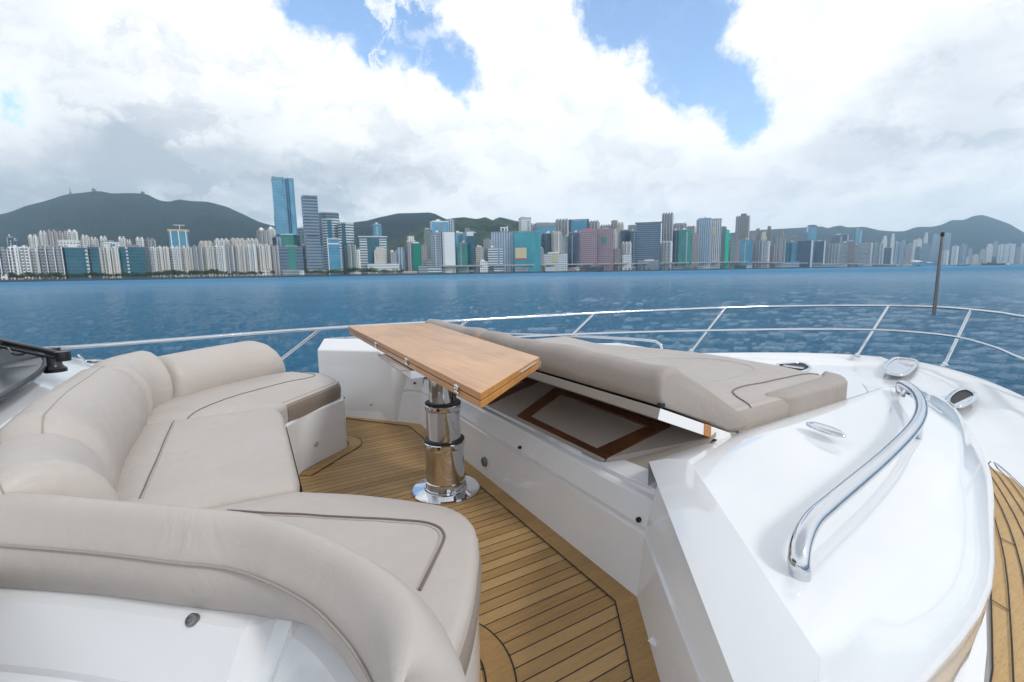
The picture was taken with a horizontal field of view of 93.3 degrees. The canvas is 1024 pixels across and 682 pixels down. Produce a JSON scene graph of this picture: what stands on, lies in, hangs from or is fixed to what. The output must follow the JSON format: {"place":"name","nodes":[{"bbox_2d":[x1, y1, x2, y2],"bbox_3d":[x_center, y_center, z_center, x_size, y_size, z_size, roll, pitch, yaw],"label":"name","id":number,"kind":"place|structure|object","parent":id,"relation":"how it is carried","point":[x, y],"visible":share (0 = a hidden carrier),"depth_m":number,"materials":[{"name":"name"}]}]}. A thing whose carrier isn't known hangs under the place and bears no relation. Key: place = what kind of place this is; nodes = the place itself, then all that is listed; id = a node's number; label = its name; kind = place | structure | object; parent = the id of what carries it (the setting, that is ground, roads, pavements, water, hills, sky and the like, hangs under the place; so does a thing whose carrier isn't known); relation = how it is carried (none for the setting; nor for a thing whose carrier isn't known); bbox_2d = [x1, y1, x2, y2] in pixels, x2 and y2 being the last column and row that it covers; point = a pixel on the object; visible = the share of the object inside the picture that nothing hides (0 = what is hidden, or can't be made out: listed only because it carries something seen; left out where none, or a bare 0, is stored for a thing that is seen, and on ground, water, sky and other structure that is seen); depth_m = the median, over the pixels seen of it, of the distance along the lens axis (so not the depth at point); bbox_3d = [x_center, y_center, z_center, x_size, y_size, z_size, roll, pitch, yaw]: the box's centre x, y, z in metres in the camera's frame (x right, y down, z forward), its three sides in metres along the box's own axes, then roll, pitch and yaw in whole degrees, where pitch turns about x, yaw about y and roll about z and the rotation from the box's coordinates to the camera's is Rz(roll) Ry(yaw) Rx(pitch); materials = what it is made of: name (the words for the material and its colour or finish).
{"place":"outdoors","nodes":[
{"label":"outdoors","id":0,"kind":"place"},
{"bbox_2d":[0,247,11,279],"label":"residential tower","id":1,"kind":"structure","parent":0,"point":[5,269],"depth_m":782.55,"materials":[{"name":"white"}]},
{"bbox_2d":[7,245,33,279],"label":"residential tower","id":2,"kind":"structure","parent":0,"point":[20,260],"depth_m":799.86,"materials":[{"name":"white concrete"}]},
{"bbox_2d":[37,245,66,278],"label":"residential tower","id":3,"kind":"structure","parent":0,"point":[51,258],"depth_m":832.20,"materials":[{"name":"white concrete"}]},
{"bbox_2d":[87,244,104,277],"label":"office tower","id":4,"kind":"structure","parent":0,"point":[95,258],"depth_m":877.62,"materials":[{"name":"teal glass"}]},
{"bbox_2d":[102,246,121,277],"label":"residential tower","id":5,"kind":"structure","parent":0,"point":[111,260],"depth_m":895.01,"materials":[{"name":"white concrete"}]},
{"bbox_2d":[118,245,150,277],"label":"office tower","id":6,"kind":"structure","parent":0,"point":[134,259],"depth_m":917.71,"materials":[{"name":"teal glass"}]},
{"bbox_2d":[0,191,297,275],"bbox_3d":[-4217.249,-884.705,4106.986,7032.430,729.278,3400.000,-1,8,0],"label":"hill","id":7,"kind":"structure","parent":0,"point":[115,216],"depth_m":3543.89,"materials":[{"name":"green plant"}]},
{"bbox_2d":[149,246,158,277],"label":"residential tower","id":8,"kind":"structure","parent":0,"point":[153,258],"depth_m":939.78,"materials":[{"name":"white"}]},
{"bbox_2d":[156,246,171,276],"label":"residential tower","id":9,"kind":"structure","parent":0,"point":[163,258],"depth_m":949.01,"materials":[{"name":"white concrete"}]},
{"bbox_2d":[169,246,182,276],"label":"residential tower","id":10,"kind":"structure","parent":0,"point":[175,258],"depth_m":963.10,"materials":[{"name":"white"}]},
{"bbox_2d":[167,225,190,246],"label":"office tower","id":11,"kind":"structure","parent":0,"point":[179,237],"depth_m":1282.46,"materials":[{"name":"blue glass"}]},
{"bbox_2d":[180,246,194,276],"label":"residential tower","id":12,"kind":"structure","parent":0,"point":[187,259],"depth_m":974.23,"materials":[{"name":"white concrete"}]},
{"bbox_2d":[192,245,204,276],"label":"residential tower","id":13,"kind":"structure","parent":0,"point":[197,253],"depth_m":985.03,"materials":[{"name":"white"}]},
{"bbox_2d":[202,245,215,276],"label":"residential tower","id":14,"kind":"structure","parent":0,"point":[208,257],"depth_m":996.98,"materials":[{"name":"white"}]},
{"bbox_2d":[213,245,226,276],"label":"residential tower","id":15,"kind":"structure","parent":0,"point":[219,259],"depth_m":1008.24,"materials":[{"name":"white concrete"}]},
{"bbox_2d":[225,244,236,275],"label":"residential tower","id":16,"kind":"structure","parent":0,"point":[230,257],"depth_m":1018.36,"materials":[{"name":"white"}]},
{"bbox_2d":[235,244,246,275],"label":"residential tower","id":17,"kind":"structure","parent":0,"point":[241,259],"depth_m":1029.49,"materials":[{"name":"white"}]},
{"bbox_2d":[245,244,257,275],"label":"residential tower","id":18,"kind":"structure","parent":0,"point":[251,257],"depth_m":1041.02,"materials":[{"name":"white concrete"}]},
{"bbox_2d":[256,244,272,275],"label":"residential tower","id":19,"kind":"structure","parent":0,"point":[264,257],"depth_m":1054.64,"materials":[{"name":"white concrete"}]},
{"bbox_2d":[271,176,297,245],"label":"office tower","id":20,"kind":"structure","parent":0,"point":[284,206],"depth_m":1175.28,"materials":[{"name":"blue glass"}]},
{"bbox_2d":[280,234,299,246],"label":"office tower","id":21,"kind":"structure","parent":0,"point":[290,239],"depth_m":1115.77,"materials":[{"name":"green glass"}]},
{"bbox_2d":[278,245,303,275],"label":"office tower","id":22,"kind":"structure","parent":0,"point":[290,256],"depth_m":1079.66,"materials":[{"name":"glass"}]},
{"bbox_2d":[318,212,338,246],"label":"office tower","id":23,"kind":"structure","parent":0,"point":[328,215],"depth_m":1335.80,"materials":[{"name":"glass"}]},
{"bbox_2d":[321,219,339,274],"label":"office tower","id":24,"kind":"structure","parent":0,"point":[329,228],"depth_m":1234.06,"materials":[{"name":"white"}]},
{"bbox_2d":[326,237,342,274],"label":"office tower","id":25,"kind":"structure","parent":0,"point":[334,251],"depth_m":1125.14,"materials":[{"name":"blue glass"}]},
{"bbox_2d":[337,222,354,274],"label":"office tower","id":26,"kind":"structure","parent":0,"point":[345,232],"depth_m":1222.60,"materials":[{"name":"white"}]},
{"bbox_2d":[344,244,356,274],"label":"residential tower","id":27,"kind":"structure","parent":0,"point":[350,256],"depth_m":1166.26,"materials":[{"name":"white"}]},
{"bbox_2d":[358,235,387,273],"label":"office tower","id":28,"kind":"structure","parent":0,"point":[367,245],"depth_m":1225.31,"materials":[{"name":"teal glass"}]},
{"bbox_2d":[353,212,445,248],"bbox_3d":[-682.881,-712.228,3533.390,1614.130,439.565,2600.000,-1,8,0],"label":"hill","id":29,"kind":"structure","parent":0,"point":[393,226],"depth_m":3180.27,"materials":[{"name":"green plant"}]},
{"bbox_2d":[396,247,405,273],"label":"residential tower","id":30,"kind":"structure","parent":0,"point":[400,256],"depth_m":1215.76,"materials":[{"name":"glass"}]},
{"bbox_2d":[405,242,413,270],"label":"residential tower","id":31,"kind":"structure","parent":0,"point":[409,255],"depth_m":1228.19,"materials":[{"name":"white"}]},
{"bbox_2d":[412,242,421,272],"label":"residential tower","id":32,"kind":"structure","parent":0,"point":[417,259],"depth_m":1225.07,"materials":[{"name":"green"}]},
{"bbox_2d":[430,219,447,232],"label":"office tower","id":33,"kind":"structure","parent":0,"point":[439,225],"depth_m":1428.56,"materials":[{"name":"blue"}]},
{"bbox_2d":[455,231,466,272],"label":"office tower","id":34,"kind":"structure","parent":0,"point":[460,237],"depth_m":1351.46,"materials":[{"name":"blue"}]},
{"bbox_2d":[475,245,483,272],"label":"office tower","id":35,"kind":"structure","parent":0,"point":[479,251],"depth_m":1311.41,"materials":[{"name":"grey"}]},
{"bbox_2d":[491,226,513,271],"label":"office tower","id":36,"kind":"structure","parent":0,"point":[504,239],"depth_m":1384.22,"materials":[{"name":"blue glass"}]},
{"bbox_2d":[0,265,1023,395],"bbox_3d":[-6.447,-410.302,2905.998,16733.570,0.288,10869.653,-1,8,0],"label":"sea","id":37,"kind":"structure","parent":0,"point":[53,313],"depth_m":43.91,"materials":[{"name":"liquid"}]},
{"bbox_2d":[0,232,1023,681],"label":"yacht","id":38,"kind":"object","parent":37,"relation":"on","point":[870,528],"visible":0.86,"depth_m":1.34,"materials":[{"name":"white plastic"}]},
{"bbox_2d":[0,433,120,500],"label":"back cushion","id":39,"kind":"object","parent":38,"relation":"on","point":[53,463],"visible":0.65,"depth_m":1.02,"materials":[{"name":"beige leather"}]},
{"bbox_2d":[116,407,302,508],"bbox_3d":[-1.087,0.429,1.707,0.592,0.120,1.031,-6,9,-31],"label":"seat cushion","id":40,"kind":"object","parent":38,"relation":"on","point":[214,461],"visible":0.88,"depth_m":1.57,"materials":[{"name":"beige leather"}]},
{"bbox_2d":[0,366,147,490],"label":"back cushion","id":41,"kind":"object","parent":40,"relation":"on","point":[102,412],"visible":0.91,"depth_m":1.45,"materials":[{"name":"beige leather"}]},
{"bbox_2d":[0,491,466,681],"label":"back cushion","id":42,"kind":"object","parent":38,"relation":"on","point":[367,619],"visible":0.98,"depth_m":0.80,"materials":[{"name":"beige leather"}]},
{"bbox_2d":[146,371,340,424],"bbox_3d":[-1.416,0.316,2.584,0.742,0.110,1.128,1,8,12],"label":"seat cushion","id":43,"kind":"object","parent":38,"relation":"on","point":[291,396],"visible":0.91,"depth_m":2.48,"materials":[{"name":"beige leather"}]},
{"bbox_2d":[90,351,172,416],"bbox_3d":[-1.775,0.220,2.239,0.271,0.299,0.479,-4,9,-20],"label":"back cushion","id":44,"kind":"object","parent":43,"relation":"on","point":[148,372],"visible":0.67,"depth_m":2.27,"materials":[{"name":"beige leather"}]},
{"bbox_2d":[157,341,284,396],"bbox_3d":[-1.701,0.153,2.856,0.251,0.255,0.820,1,8,16],"label":"back cushion","id":45,"kind":"object","parent":43,"relation":"on","point":[194,371],"visible":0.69,"depth_m":2.73,"materials":[{"name":"beige leather"}]},
{"bbox_2d":[211,492,481,675],"bbox_3d":[-0.460,0.512,1.105,1.056,0.110,0.653,4,9,28],"label":"seat cushion","id":46,"kind":"object","parent":38,"relation":"on","point":[429,555],"visible":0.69,"depth_m":1.12,"materials":[{"name":"beige leather"}]},
{"bbox_2d":[348,323,540,504],"bbox_3d":[-0.336,0.353,2.167,0.466,0.699,1.873,-5,9,-26],"label":"folding table","id":47,"kind":"object","parent":38,"relation":"on","point":[449,364],"visible":1,"depth_m":2.12,"materials":[{"name":"brown wood"}]},
{"bbox_2d":[535,337,821,434],"bbox_3d":[0.658,0.133,2.815,1.002,0.110,2.044,-6,9,-31],"label":"sun pad","id":48,"kind":"object","parent":38,"relation":"on","point":[742,387],"visible":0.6,"depth_m":2.25,"materials":[{"name":"leather"}]},
{"bbox_2d":[425,319,487,337],"bbox_3d":[-0.187,0.018,2.992,0.475,0.291,0.777,-6,9,-31],"label":"headrest cushion","id":49,"kind":"object","parent":48,"relation":"on","point":[474,331],"visible":0.14,"depth_m":2.75,"materials":[{"name":"beige leather"}]},
{"bbox_2d":[479,331,747,431],"bbox_3d":[0.339,0.133,2.128,0.475,0.291,1.227,-6,9,-31],"label":"headrest cushion","id":50,"kind":"object","parent":48,"relation":"on","point":[675,390],"visible":0.77,"depth_m":1.65,"materials":[{"name":"beige leather"}]},
{"bbox_2d":[765,371,847,416],"bbox_3d":[1.281,0.227,2.062,0.649,0.111,0.144,-7,10,-38],"label":"foot cushion","id":51,"kind":"object","parent":38,"relation":"on","point":[827,388],"visible":0.86,"depth_m":1.99,"materials":[{"name":"beige leather"}]},
{"bbox_2d":[0,0,1023,234],"label":"sky","id":52,"kind":"structure","parent":0,"point":[884,115],"materials":[{"name":"white"}]},
{"bbox_2d":[387,217,660,269],"bbox_3d":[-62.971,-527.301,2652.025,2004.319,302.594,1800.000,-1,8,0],"label":"hill","id":53,"kind":"structure","parent":0,"point":[483,227],"depth_m":2494.20,"materials":[{"name":"green plant"}]},
{"bbox_2d":[519,216,530,230],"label":"office tower","id":54,"kind":"structure","parent":0,"point":[524,223],"depth_m":1610.77,"materials":[{"name":"grey"}]},
{"bbox_2d":[535,222,555,246],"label":"office tower","id":55,"kind":"structure","parent":0,"point":[543,227],"depth_m":1548.56,"materials":[{"name":"blue glass"}]},
{"bbox_2d":[542,231,550,253],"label":"office tower","id":56,"kind":"structure","parent":0,"point":[546,241],"depth_m":1469.50,"materials":[{"name":"blue glass"}]},
{"bbox_2d":[551,231,561,253],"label":"residential tower","id":57,"kind":"structure","parent":0,"point":[556,241],"depth_m":1452.23,"materials":[{"name":"white"}]},
{"bbox_2d":[556,219,568,235],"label":"residential tower","id":58,"kind":"structure","parent":0,"point":[562,226],"depth_m":1690.47,"materials":[{"name":"white"}]},
{"bbox_2d":[569,219,588,231],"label":"office tower","id":59,"kind":"structure","parent":0,"point":[577,224],"depth_m":1596.49,"materials":[{"name":"blue glass"}]},
{"bbox_2d":[720,226,726,268],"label":"residential tower","id":60,"kind":"structure","parent":0,"point":[723,233],"depth_m":1861.18,"materials":[{"name":"grey"}]},
{"bbox_2d":[735,213,749,240],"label":"residential tower","id":61,"kind":"structure","parent":0,"point":[742,228],"depth_m":2111.11,"materials":[{"name":"white"}]},
{"bbox_2d":[773,237,785,267],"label":"residential tower","id":62,"kind":"structure","parent":0,"point":[779,244],"depth_m":2074.52,"materials":[{"name":"white"}]},
{"bbox_2d":[806,225,816,262],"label":"office tower","id":63,"kind":"structure","parent":0,"point":[811,234],"depth_m":2451.47,"materials":[{"name":"blue"}]},
{"bbox_2d":[728,215,1023,265],"bbox_3d":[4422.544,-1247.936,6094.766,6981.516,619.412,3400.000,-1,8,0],"label":"hill","id":64,"kind":"structure","parent":0,"point":[977,233],"depth_m":5612.34,"materials":[{"name":"green plant"}]},
{"bbox_2d":[903,243,912,265],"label":"office tower","id":65,"kind":"structure","parent":0,"point":[908,254],"depth_m":3379.95,"materials":[{"name":"grey"}]},
{"bbox_2d":[921,243,931,261],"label":"residential tower","id":66,"kind":"structure","parent":0,"point":[926,253],"depth_m":4182.40,"materials":[{"name":"concrete"}]},
{"bbox_2d":[1003,243,1015,263],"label":"office tower","id":67,"kind":"structure","parent":0,"point":[1009,252],"depth_m":4372.79,"materials":[{"name":"grey"}]},
{"bbox_3d":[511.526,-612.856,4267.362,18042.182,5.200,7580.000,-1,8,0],"label":"land","id":68,"kind":"structure","parent":0,"visible":0},
{"bbox_2d":[31,249,40,278],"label":"residential tower","id":69,"kind":"structure","parent":68,"relation":"on","point":[35,259],"depth_m":816.86,"materials":[{"name":"white"}]},
{"bbox_2d":[62,245,90,278],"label":"office tower","id":70,"kind":"structure","parent":68,"relation":"on","point":[76,261],"depth_m":856.78,"materials":[{"name":"teal glass"}]},
{"bbox_2d":[270,245,279,275],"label":"residential tower","id":71,"kind":"structure","parent":68,"relation":"on","point":[275,259],"depth_m":1066.38,"materials":[{"name":"white"}]},
{"bbox_2d":[301,195,321,269],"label":"office tower","id":72,"kind":"structure","parent":68,"relation":"on","point":[310,218],"depth_m":1094.65,"materials":[{"name":"metal"}]},
{"bbox_2d":[374,247,385,263],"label":"residential tower","id":73,"kind":"structure","parent":68,"relation":"on","point":[379,255],"depth_m":1180.51,"materials":[{"name":"concrete"}]},
{"bbox_2d":[367,263,399,273],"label":"building","id":74,"kind":"structure","parent":68,"relation":"on","point":[388,266],"depth_m":1178.89,"materials":[{"name":"grey"}]},
{"bbox_2d":[430,230,442,272],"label":"office tower","id":75,"kind":"structure","parent":68,"relation":"on","point":[436,247],"depth_m":1246.30,"materials":[{"name":"grey"}]},
{"bbox_2d":[442,232,455,272],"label":"office tower","id":76,"kind":"structure","parent":68,"relation":"on","point":[448,246],"depth_m":1260.67,"materials":[{"name":"grey"}]},
{"bbox_2d":[457,241,467,272],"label":"office tower","id":77,"kind":"structure","parent":68,"relation":"on","point":[462,252],"depth_m":1281.08,"materials":[{"name":"green glass"}]},
{"bbox_2d":[466,231,475,272],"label":"office tower","id":78,"kind":"structure","parent":68,"relation":"on","point":[471,238],"depth_m":1300.78,"materials":[{"name":"teal glass"}]},
{"bbox_2d":[488,246,503,271],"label":"office tower","id":79,"kind":"structure","parent":68,"relation":"on","point":[495,255],"depth_m":1320.13,"materials":[{"name":"grey"}]},
{"bbox_2d":[0,264,1023,281],"bbox_3d":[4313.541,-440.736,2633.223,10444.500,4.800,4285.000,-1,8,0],"label":"seawall","id":80,"kind":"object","parent":68,"relation":"on","point":[45,280],"visible":0.74,"depth_m":1116.18,"materials":[{"name":"grey concrete"}]},
{"bbox_2d":[514,231,540,271],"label":"office tower","id":81,"kind":"structure","parent":68,"relation":"on","point":[527,247],"depth_m":1370.19,"materials":[{"name":"teal glass"}]},
{"bbox_2d":[544,252,567,270],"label":"building","id":82,"kind":"structure","parent":68,"relation":"on","point":[558,260],"depth_m":1419.04,"materials":[{"name":"grey"}]},
{"bbox_2d":[568,230,579,270],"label":"office tower","id":83,"kind":"structure","parent":68,"relation":"on","point":[574,247],"depth_m":1472.77,"materials":[{"name":"blue glass"}]},
{"bbox_2d":[579,229,596,270],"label":"office tower","id":84,"kind":"structure","parent":68,"relation":"on","point":[588,245],"depth_m":1498.72,"materials":[{"name":"pink"}]},
{"bbox_2d":[596,228,613,270],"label":"office tower","id":85,"kind":"structure","parent":68,"relation":"on","point":[605,245],"depth_m":1536.05,"materials":[{"name":"pink"}]},
{"bbox_2d":[630,229,636,269],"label":"office tower","id":86,"kind":"structure","parent":68,"relation":"on","point":[633,240],"depth_m":1626.91,"materials":[{"name":"glass"}]},
{"bbox_2d":[635,222,661,269],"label":"office tower","id":87,"kind":"structure","parent":68,"relation":"on","point":[648,240],"depth_m":1624.54,"materials":[{"name":"glass"}]},
{"bbox_2d":[638,259,658,269],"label":"building","id":88,"kind":"structure","parent":68,"relation":"on","point":[652,265],"depth_m":1621.66,"materials":[{"name":"white"}]},
{"bbox_2d":[661,241,672,269],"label":"residential tower","id":89,"kind":"structure","parent":68,"relation":"on","point":[666,250],"depth_m":1674.18,"materials":[{"name":"white"}]},
{"bbox_2d":[661,212,673,241],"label":"residential tower","id":90,"kind":"structure","parent":68,"relation":"on","point":[667,226],"depth_m":1915.73,"materials":[{"name":"white"}]},
{"bbox_2d":[440,260,899,272],"bbox_3d":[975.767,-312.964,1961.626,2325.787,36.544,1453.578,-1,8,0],"label":"elevated road","id":91,"kind":"structure","parent":68,"relation":"on","point":[522,265],"depth_m":1571.27,"materials":[{"name":"grey concrete"}]},
{"bbox_2d":[672,228,678,266],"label":"office tower","id":92,"kind":"structure","parent":68,"relation":"on","point":[675,246],"depth_m":1717.78,"materials":[{"name":"teal glass"}]},
{"bbox_2d":[677,228,692,268],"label":"office tower","id":93,"kind":"structure","parent":68,"relation":"on","point":[685,238],"depth_m":1710.96,"materials":[{"name":"green glass"}]},
{"bbox_2d":[692,233,698,268],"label":"residential tower","id":94,"kind":"structure","parent":68,"relation":"on","point":[695,244],"depth_m":1787.13,"materials":[{"name":"grey"}]},
{"bbox_2d":[696,217,710,268],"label":"office tower","id":95,"kind":"structure","parent":68,"relation":"on","point":[704,227],"depth_m":1772.76,"materials":[{"name":"blue glass"}]},
{"bbox_2d":[710,218,721,268],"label":"office tower","id":96,"kind":"structure","parent":68,"relation":"on","point":[715,241],"depth_m":1810.63,"materials":[{"name":"grey"}]},
{"bbox_2d":[728,240,735,268],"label":"residential tower","id":97,"kind":"structure","parent":68,"relation":"on","point":[732,243],"depth_m":1886.38,"materials":[{"name":"grey"}]},
{"bbox_2d":[739,238,752,267],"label":"office tower","id":98,"kind":"structure","parent":68,"relation":"on","point":[746,245],"depth_m":1920.25,"materials":[{"name":"blue glass"}]},
{"bbox_2d":[753,240,763,267],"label":"residential tower","id":99,"kind":"structure","parent":68,"relation":"on","point":[758,252],"depth_m":1978.39,"materials":[{"name":"white"}]},
{"bbox_2d":[762,240,769,267],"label":"residential tower","id":100,"kind":"structure","parent":68,"relation":"on","point":[766,249],"depth_m":1996.84,"materials":[{"name":"grey"}]},
{"bbox_2d":[785,241,797,261],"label":"office tower","id":101,"kind":"structure","parent":68,"relation":"on","point":[791,251],"depth_m":2102.37,"materials":[{"name":"blue glass"}]},
{"bbox_2d":[797,240,813,267],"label":"office tower","id":102,"kind":"structure","parent":68,"relation":"on","point":[804,252],"depth_m":2125.20,"materials":[{"name":"blue glass"}]},
{"bbox_2d":[813,240,825,263],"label":"office tower","id":103,"kind":"structure","parent":68,"relation":"on","point":[819,251],"depth_m":2178.21,"materials":[{"name":"blue glass"}]},
{"bbox_2d":[824,243,835,263],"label":"residential tower","id":104,"kind":"structure","parent":68,"relation":"on","point":[830,249],"depth_m":2242.68,"materials":[{"name":"white"}]},
{"bbox_2d":[835,241,847,266],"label":"office tower","id":105,"kind":"structure","parent":68,"relation":"on","point":[841,252],"depth_m":2310.04,"materials":[{"name":"grey"}]},
{"bbox_2d":[846,240,854,266],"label":"residential tower","id":106,"kind":"structure","parent":68,"relation":"on","point":[850,251],"depth_m":2370.60,"materials":[{"name":"grey"}]},
{"bbox_2d":[858,242,872,263],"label":"residential tower","id":107,"kind":"structure","parent":68,"relation":"on","point":[865,253],"depth_m":2449.38,"materials":[{"name":"grey concrete"}]},
{"bbox_2d":[930,234,940,261],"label":"office tower","id":108,"kind":"structure","parent":68,"relation":"on","point":[935,248],"depth_m":4594.91,"materials":[{"name":"glass"}]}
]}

